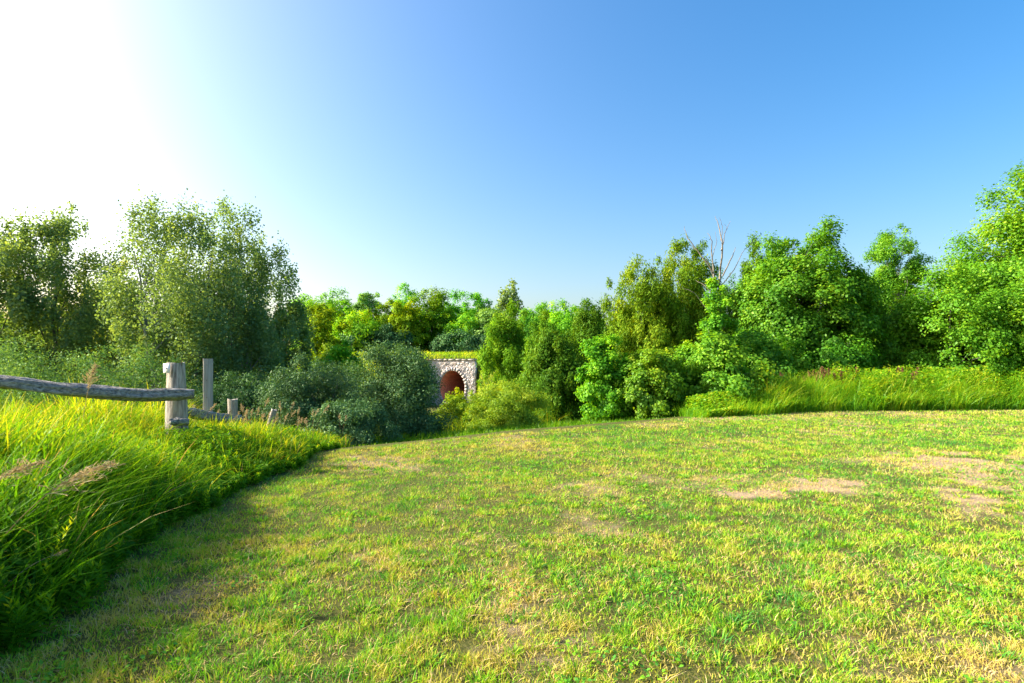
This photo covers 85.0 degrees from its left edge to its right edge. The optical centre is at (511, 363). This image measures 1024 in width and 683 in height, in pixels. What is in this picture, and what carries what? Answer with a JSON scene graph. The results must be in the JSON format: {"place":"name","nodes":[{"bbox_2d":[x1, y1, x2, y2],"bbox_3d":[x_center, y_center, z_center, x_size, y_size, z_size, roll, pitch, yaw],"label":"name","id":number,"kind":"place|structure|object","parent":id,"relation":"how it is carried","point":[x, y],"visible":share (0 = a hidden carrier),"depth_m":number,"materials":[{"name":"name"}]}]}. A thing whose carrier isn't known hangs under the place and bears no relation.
{"place":"outdoors","nodes":[
{"label":"outdoors","id":0,"kind":"place"},
{"bbox_2d":[46,353,498,395],"bbox_3d":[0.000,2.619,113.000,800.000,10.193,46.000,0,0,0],"label":"embankment","id":1,"kind":"structure","parent":0,"point":[478,368],"depth_m":100.38,"materials":[{"name":"green plant"}]},
{"bbox_2d":[286,292,340,349],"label":"woodland tree","id":2,"kind":"object","parent":1,"relation":"on","point":[305,301],"visible":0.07,"depth_m":117.81,"materials":[{"name":"green plant"}]},
{"bbox_2d":[315,286,354,324],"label":"woodland tree","id":3,"kind":"object","parent":1,"relation":"on","point":[334,302],"visible":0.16,"depth_m":123.03,"materials":[{"name":"green plant"}]},
{"bbox_2d":[330,301,354,337],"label":"woodland tree","id":4,"kind":"object","parent":1,"relation":"on","point":[346,310],"visible":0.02,"depth_m":115.85,"materials":[{"name":"green plant"}]},
{"bbox_2d":[339,330,378,351],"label":"bush","id":5,"kind":"object","parent":1,"relation":"on","point":[351,338],"visible":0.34,"depth_m":108.52,"materials":[{"name":"green plant"}]},
{"bbox_2d":[332,308,386,351],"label":"woodland tree","id":6,"kind":"object","parent":1,"relation":"on","point":[362,326],"visible":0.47,"depth_m":109.17,"materials":[{"name":"green plant"}]},
{"bbox_2d":[351,290,382,320],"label":"woodland tree","id":7,"kind":"object","parent":1,"relation":"on","point":[366,300],"visible":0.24,"depth_m":116.45,"materials":[{"name":"green plant"}]},
{"bbox_2d":[364,298,402,332],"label":"woodland tree","id":8,"kind":"object","parent":1,"relation":"on","point":[385,316],"visible":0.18,"depth_m":114.58,"materials":[{"name":"green plant"}]},
{"bbox_2d":[371,323,411,351],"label":"bush","id":9,"kind":"object","parent":1,"relation":"on","point":[388,336],"visible":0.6,"depth_m":108.47,"materials":[{"name":"green plant"}]},
{"bbox_2d":[296,351,495,400],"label":"embankment grass","id":10,"kind":"structure","parent":1,"relation":"on","point":[461,354],"depth_m":102.15,"materials":[{"name":"green plant"}]},
{"bbox_2d":[390,330,415,351],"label":"bush","id":11,"kind":"object","parent":1,"relation":"on","point":[409,338],"visible":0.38,"depth_m":109.59,"materials":[{"name":"green plant"}]},
{"bbox_2d":[383,281,426,344],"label":"woodland tree","id":12,"kind":"object","parent":1,"relation":"on","point":[410,293],"visible":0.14,"depth_m":121.71,"materials":[{"name":"green plant"}]},
{"bbox_2d":[388,300,430,351],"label":"woodland tree","id":13,"kind":"object","parent":1,"relation":"on","point":[408,321],"visible":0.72,"depth_m":112.07,"materials":[{"name":"green plant"}]},
{"bbox_2d":[406,284,456,351],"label":"woodland tree","id":14,"kind":"object","parent":1,"relation":"on","point":[433,310],"visible":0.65,"depth_m":118.55,"materials":[{"name":"green plant"}]},
{"bbox_2d":[426,332,456,352],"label":"bush","id":15,"kind":"object","parent":1,"relation":"on","point":[430,346],"visible":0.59,"depth_m":109.29,"materials":[{"name":"green plant"}]},
{"bbox_2d":[427,359,476,404],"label":"stone culvert","id":16,"kind":"object","parent":1,"relation":"in","point":[460,375],"visible":0.48,"depth_m":100.34,"materials":[{"name":"grey stone"}]},
{"bbox_2d":[432,327,484,352],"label":"bush","id":17,"kind":"object","parent":1,"relation":"on","point":[466,342],"visible":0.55,"depth_m":108.40,"materials":[{"name":"green plant"}]},
{"bbox_2d":[440,288,478,333],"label":"woodland tree","id":18,"kind":"object","parent":1,"relation":"on","point":[455,296],"visible":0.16,"depth_m":128.48,"materials":[{"name":"green plant"}]},
{"bbox_2d":[441,311,483,350],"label":"woodland tree","id":19,"kind":"object","parent":1,"relation":"on","point":[465,318],"visible":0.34,"depth_m":112.04,"materials":[{"name":"green plant"}]},
{"bbox_2d":[455,292,493,320],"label":"woodland tree","id":20,"kind":"object","parent":1,"relation":"on","point":[477,297],"visible":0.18,"depth_m":126.63,"materials":[{"name":"green plant"}]},
{"bbox_2d":[465,333,491,350],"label":"bush","id":21,"kind":"object","parent":1,"relation":"on","point":[481,338],"visible":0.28,"depth_m":108.79,"materials":[{"name":"green plant"}]},
{"bbox_2d":[473,304,519,344],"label":"woodland tree","id":22,"kind":"object","parent":1,"relation":"on","point":[482,315],"visible":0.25,"depth_m":111.86,"materials":[{"name":"green plant"}]},
{"bbox_2d":[512,300,558,343],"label":"woodland tree","id":23,"kind":"object","parent":1,"relation":"on","point":[530,315],"visible":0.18,"depth_m":123.88,"materials":[{"name":"green plant"}]},
{"bbox_2d":[539,298,582,340],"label":"woodland tree","id":24,"kind":"object","parent":1,"relation":"on","point":[563,319],"visible":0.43,"depth_m":114.69,"materials":[{"name":"green plant"}]},
{"bbox_2d":[0,360,1023,682],"bbox_3d":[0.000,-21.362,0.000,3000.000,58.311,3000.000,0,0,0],"label":"ground","id":25,"kind":"structure","parent":0,"point":[528,604],"depth_m":4.51,"materials":[{"name":"green plant"}]},
{"bbox_2d":[0,211,53,410],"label":"poplar tree","id":26,"kind":"object","parent":25,"relation":"on","point":[5,262],"visible":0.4,"depth_m":22.05,"materials":[{"name":"green plant"}]},
{"bbox_2d":[0,311,74,406],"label":"bush","id":27,"kind":"object","parent":25,"relation":"on","point":[37,335],"depth_m":28.11,"materials":[{"name":"green plant"}]},
{"bbox_2d":[27,516,75,585],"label":"leafy weed","id":28,"kind":"object","parent":25,"relation":"on","point":[63,533],"visible":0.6,"depth_m":3.55,"materials":[{"name":"green plant"}]},
{"bbox_2d":[0,327,130,414],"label":"bush","id":29,"kind":"object","parent":25,"relation":"on","point":[28,371],"visible":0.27,"depth_m":17.21,"materials":[{"name":"green plant"}]},
{"bbox_2d":[0,200,134,410],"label":"poplar tree","id":30,"kind":"object","parent":25,"relation":"on","point":[53,264],"visible":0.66,"depth_m":22.07,"materials":[{"name":"green plant"}]},
{"bbox_2d":[38,301,139,382],"bbox_3d":[-24.205,0.277,30.778,6.778,8.749,5.984,0,0,-14],"label":"bush","id":31,"kind":"object","parent":25,"relation":"on","point":[67,327],"visible":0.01,"depth_m":29.52,"materials":[{"name":"green plant"}]},
{"bbox_2d":[66,255,165,412],"bbox_3d":[-18.249,-0.490,25.858,4.276,9.168,3.787,0,0,-40],"label":"poplar tree","id":32,"kind":"object","parent":25,"relation":"on","point":[124,270],"visible":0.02,"depth_m":25.60,"materials":[{"name":"green plant"}]},
{"bbox_2d":[22,340,214,417],"bbox_3d":[-12.136,1.138,18.063,5.347,4.050,5.644,0,0,0],"label":"bush","id":33,"kind":"object","parent":25,"relation":"on","point":[135,367],"visible":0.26,"depth_m":17.73,"materials":[{"name":"green plant"}]},
{"bbox_2d":[93,317,197,405],"bbox_3d":[-16.699,0.870,28.111,8.217,6.813,6.711,0,0,0],"label":"bush","id":34,"kind":"object","parent":25,"relation":"on","point":[144,357],"depth_m":26.96,"materials":[{"name":"green plant"}]},
{"bbox_2d":[78,184,261,408],"bbox_3d":[-13.296,-1.593,22.150,7.681,10.517,6.225,0,0,25],"label":"poplar tree","id":35,"kind":"object","parent":25,"relation":"on","point":[171,278],"visible":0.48,"depth_m":20.40,"materials":[{"name":"green plant"}]},
{"bbox_2d":[163,360,187,443],"bbox_3d":[-5.154,0.838,8.577,0.298,1.780,0.315,0,0,26],"label":"fence post","id":36,"kind":"object","parent":25,"relation":"on","point":[175,375],"visible":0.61,"depth_m":8.50,"materials":[{"name":"grey wood"}]},
{"bbox_2d":[0,375,193,401],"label":"fence rail","id":37,"kind":"object","parent":36,"relation":"attached to","point":[103,392],"visible":1,"depth_m":7.65,"materials":[{"name":"grey wood"}]},
{"bbox_2d":[167,417,188,425],"bbox_3d":[-4.963,0.864,8.312,0.152,0.137,0.284,0,0,43],"label":"fence rail","id":38,"kind":"object","parent":36,"relation":"attached to","point":[178,421],"visible":0.98,"depth_m":8.28,"materials":[{"name":"grey wood"}]},
{"bbox_2d":[0,378,351,654],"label":"tall grass","id":39,"kind":"structure","parent":25,"relation":"on","point":[157,478],"depth_m":4.97,"materials":[{"name":"green plant"}]},
{"bbox_2d":[0,455,49,485],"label":"seed head grass","id":40,"kind":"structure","parent":39,"relation":"on","point":[18,469],"depth_m":3.47,"materials":[{"name":"beige plant"}]},
{"bbox_2d":[4,549,67,586],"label":"seed head grass","id":41,"kind":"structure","parent":39,"relation":"on","point":[59,553],"depth_m":3.46,"materials":[{"name":"plant"}]},
{"bbox_2d":[0,457,124,540],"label":"seed head grass","id":42,"kind":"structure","parent":39,"relation":"on","point":[77,477],"depth_m":3.50,"materials":[{"name":"beige plant"}]},
{"bbox_2d":[81,362,101,423],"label":"seed head grass","id":43,"kind":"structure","parent":39,"relation":"on","point":[91,375],"depth_m":6.30,"materials":[{"name":"beige plant"}]},
{"bbox_2d":[65,398,347,438],"bbox_3d":[-7.971,1.361,10.975,9.154,1.560,3.464,0,0,0],"label":"seed head stand","id":44,"kind":"object","parent":25,"relation":"on","point":[268,417],"visible":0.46,"depth_m":10.71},
{"bbox_2d":[203,359,212,422],"bbox_3d":[-5.648,0.919,10.384,0.168,2.029,0.160,0,0,-29],"label":"fence post","id":45,"kind":"object","parent":25,"relation":"on","point":[208,381],"visible":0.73,"depth_m":10.34,"materials":[{"name":"grey wood"}]},
{"bbox_2d":[188,407,242,422],"bbox_3d":[-5.533,0.941,10.268,0.252,0.388,1.376,0,0,16],"label":"fence rail","id":46,"kind":"object","parent":45,"relation":"attached to","point":[218,416],"visible":0.62,"depth_m":10.19,"materials":[{"name":"grey wood"}]},
{"bbox_2d":[227,399,237,423],"bbox_3d":[-5.601,1.373,11.199,0.202,1.355,0.184,1,0,0],"label":"fence post","id":47,"kind":"object","parent":25,"relation":"on","point":[232,404],"visible":0.3,"depth_m":11.13,"materials":[{"name":"grey wood"}]},
{"bbox_2d":[153,188,317,421],"bbox_3d":[-11.241,-1.788,23.398,6.118,11.130,6.654,0,0,44],"label":"poplar tree","id":48,"kind":"object","parent":25,"relation":"on","point":[262,279],"visible":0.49,"depth_m":22.36,"materials":[{"name":"green plant"}]},
{"bbox_2d":[193,368,282,425],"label":"willow shrub","id":49,"kind":"object","parent":25,"relation":"on","point":[246,395],"visible":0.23,"depth_m":17.98,"materials":[{"name":"green plant"}]},
{"bbox_2d":[267,409,276,429],"bbox_3d":[-5.378,1.572,12.199,0.139,1.237,0.123,19,0,0],"label":"fence post","id":50,"kind":"object","parent":25,"relation":"on","point":[273,412],"visible":0.22,"depth_m":12.15,"materials":[{"name":"grey wood"}]},
{"bbox_2d":[242,292,315,410],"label":"poplar tree","id":51,"kind":"object","parent":25,"relation":"on","point":[283,310],"visible":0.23,"depth_m":24.78,"materials":[{"name":"green plant"}]},
{"bbox_2d":[242,350,380,432],"bbox_3d":[-5.199,1.087,14.733,3.729,2.883,3.716,0,0,0],"label":"willow shrub","id":52,"kind":"object","parent":25,"relation":"on","point":[307,392],"visible":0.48,"depth_m":13.98,"materials":[{"name":"green plant"}]},
{"bbox_2d":[290,339,333,371],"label":"willow shrub","id":53,"kind":"object","parent":25,"relation":"on","point":[319,358],"visible":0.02,"depth_m":27.54,"materials":[{"name":"green plant"}]},
{"bbox_2d":[297,302,362,386],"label":"maple sapling","id":54,"kind":"object","parent":25,"relation":"on","point":[323,338],"visible":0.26,"depth_m":31.56,"materials":[{"name":"green plant"}]},
{"bbox_2d":[0,299,668,352],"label":"distant woods","id":55,"kind":"object","parent":25,"relation":"on","point":[448,308],"depth_m":128.09,"materials":[{"name":"green plant"}]},
{"bbox_2d":[314,339,366,402],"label":"maple sapling","id":56,"kind":"object","parent":25,"relation":"on","point":[338,353],"visible":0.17,"depth_m":24.64,"materials":[{"name":"green plant"}]},
{"bbox_2d":[297,393,403,446],"bbox_3d":[-3.865,1.529,13.421,2.175,1.609,2.362,0,0,34],"label":"willow shrub","id":57,"kind":"object","parent":25,"relation":"on","point":[360,427],"visible":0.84,"depth_m":13.07,"materials":[{"name":"green plant"}]},
{"bbox_2d":[337,340,458,443],"bbox_3d":[-3.531,0.985,17.065,3.909,3.542,3.803,0,0,0],"label":"willow shrub","id":58,"kind":"object","parent":25,"relation":"on","point":[400,389],"visible":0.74,"depth_m":16.32,"materials":[{"name":"green plant"}]},
{"bbox_2d":[430,387,488,427],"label":"golden shrub","id":59,"kind":"object","parent":25,"relation":"on","point":[453,410],"visible":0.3,"depth_m":33.28,"materials":[{"name":"green plant"}]},
{"bbox_2d":[462,406,483,427],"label":"golden shrub","id":60,"kind":"object","parent":25,"relation":"on","point":[464,420],"visible":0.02,"depth_m":26.85,"materials":[{"name":"green plant"}]},
{"bbox_2d":[474,298,528,404],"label":"cedar tree","id":61,"kind":"object","parent":25,"relation":"on","point":[504,355],"visible":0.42,"depth_m":43.37,"materials":[{"name":"green plant"}]},
{"bbox_2d":[456,377,553,430],"bbox_3d":[-0.210,1.598,19.484,3.461,2.261,2.907,0,0,0],"label":"golden shrub","id":62,"kind":"object","parent":25,"relation":"on","point":[506,406],"visible":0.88,"depth_m":19.00,"materials":[{"name":"green plant"}]},
{"bbox_2d":[344,402,675,446],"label":"rough grass","id":63,"kind":"structure","parent":25,"relation":"on","point":[459,431],"depth_m":16.77,"materials":[{"name":"green plant"}]},
{"bbox_2d":[496,278,523,316],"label":"tree","id":64,"kind":"object","parent":25,"relation":"on","point":[506,293],"visible":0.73,"depth_m":45.68,"materials":[{"name":"green plant"}]},
{"bbox_2d":[516,308,561,413],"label":"cedar tree","id":65,"kind":"object","parent":25,"relation":"on","point":[544,319],"visible":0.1,"depth_m":37.59,"materials":[{"name":"green plant"}]},
{"bbox_2d":[520,326,589,424],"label":"cedar tree","id":66,"kind":"object","parent":25,"relation":"on","point":[554,365],"visible":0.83,"depth_m":26.04,"materials":[{"name":"green plant"}]},
{"bbox_2d":[564,298,609,418],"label":"cedar tree","id":67,"kind":"object","parent":25,"relation":"on","point":[589,325],"visible":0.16,"depth_m":35.58,"materials":[{"name":"green plant"}]},
{"bbox_2d":[573,331,634,422],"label":"maple sapling","id":68,"kind":"object","parent":25,"relation":"on","point":[598,389],"visible":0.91,"depth_m":20.02,"materials":[{"name":"green plant"}]},
{"bbox_2d":[600,252,684,414],"bbox_3d":[6.100,-1.129,26.958,4.007,8.384,4.122,0,0,0],"label":"cedar tree","id":69,"kind":"object","parent":25,"relation":"on","point":[642,326],"visible":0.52,"depth_m":26.38,"materials":[{"name":"green plant"}]},
{"bbox_2d":[613,346,688,419],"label":"maple sapling","id":70,"kind":"object","parent":25,"relation":"on","point":[654,391],"visible":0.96,"depth_m":19.19,"materials":[{"name":"green plant"}]},
{"bbox_2d":[652,233,730,386],"bbox_3d":[8.709,-1.957,27.984,4.603,9.440,4.348,0,0,0],"label":"cedar tree","id":71,"kind":"object","parent":25,"relation":"on","point":[689,274],"visible":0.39,"depth_m":27.13,"materials":[{"name":"green plant"}]},
{"bbox_2d":[683,217,752,332],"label":"dead tree","id":72,"kind":"object","parent":25,"relation":"on","point":[707,262],"visible":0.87,"depth_m":22.70,"materials":[{"name":"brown wood"}]},
{"bbox_2d":[695,276,743,371],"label":"vine covered tree","id":73,"kind":"object","parent":25,"relation":"on","point":[716,320],"visible":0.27,"depth_m":22.30,"materials":[{"name":"green plant"}]},
{"bbox_2d":[671,330,781,411],"bbox_3d":[7.504,0.450,20.223,4.316,3.392,4.377,0,0,0],"label":"maple sapling","id":74,"kind":"object","parent":25,"relation":"on","point":[714,362],"visible":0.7,"depth_m":19.43,"materials":[{"name":"green plant"}]},
{"bbox_2d":[724,230,774,336],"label":"cedar tree","id":75,"kind":"object","parent":25,"relation":"on","point":[753,254],"visible":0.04,"depth_m":27.71,"materials":[{"name":"green plant"}]},
{"bbox_2d":[732,325,817,385],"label":"maple tree","id":76,"kind":"object","parent":25,"relation":"on","point":[764,349],"visible":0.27,"depth_m":22.39,"materials":[{"name":"green plant"}]},
{"bbox_2d":[563,250,1005,416],"bbox_3d":[22.592,-2.574,36.150,40.103,13.423,9.314,0,0,0],"label":"cedar thicket","id":77,"kind":"object","parent":25,"relation":"on","point":[727,291],"depth_m":37.97,"materials":[{"name":"green plant"}]},
{"bbox_2d":[723,214,901,383],"bbox_3d":[13.662,-2.415,26.043,7.469,9.056,6.135,0,0,0],"label":"maple tree","id":78,"kind":"object","parent":25,"relation":"on","point":[788,284],"visible":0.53,"depth_m":24.61,"materials":[{"name":"green plant"}]},
{"bbox_2d":[787,326,887,383],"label":"maple tree","id":79,"kind":"object","parent":25,"relation":"on","point":[859,359],"visible":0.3,"depth_m":23.53,"materials":[{"name":"green plant"}]},
{"bbox_2d":[670,363,1023,417],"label":"weed hedge","id":80,"kind":"object","parent":25,"relation":"on","point":[937,391],"visible":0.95,"depth_m":19.54,"materials":[{"name":"green plant"}]},
{"bbox_2d":[774,366,919,386],"bbox_3d":[11.935,0.921,21.061,7.344,1.666,1.355,0,0,0],"label":"dock stand","id":81,"kind":"object","parent":25,"relation":"on","point":[823,372],"visible":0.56,"depth_m":20.78,"materials":[{"name":"green plant"}]},
{"bbox_2d":[846,266,899,363],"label":"cedar tree","id":82,"kind":"object","parent":25,"relation":"on","point":[882,307],"visible":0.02,"depth_m":26.11,"materials":[{"name":"green plant"}]},
{"bbox_2d":[859,223,936,315],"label":"ash tree","id":83,"kind":"object","parent":25,"relation":"on","point":[878,253],"visible":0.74,"depth_m":30.58,"materials":[{"name":"green plant"}]},
{"bbox_2d":[862,278,964,376],"bbox_3d":[18.163,-1.095,26.992,6.137,6.139,5.550,0,0,0],"label":"maple tree","id":84,"kind":"object","parent":25,"relation":"on","point":[902,331],"visible":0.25,"depth_m":25.25,"materials":[{"name":"green plant"}]},
{"bbox_2d":[875,259,1023,380],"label":"vine covered tree","id":85,"kind":"object","parent":25,"relation":"on","point":[953,342],"visible":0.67,"depth_m":23.10,"materials":[{"name":"green plant"}]},
{"bbox_2d":[922,157,1023,378],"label":"vine covered tree","id":86,"kind":"object","parent":25,"relation":"on","point":[1009,234],"visible":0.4,"depth_m":25.05,"materials":[{"name":"green plant"}]},
{"bbox_2d":[0,0,1023,337],"label":"sky","id":87,"kind":"structure","parent":0,"point":[474,146],"materials":[{"name":"blue"}]}
]}

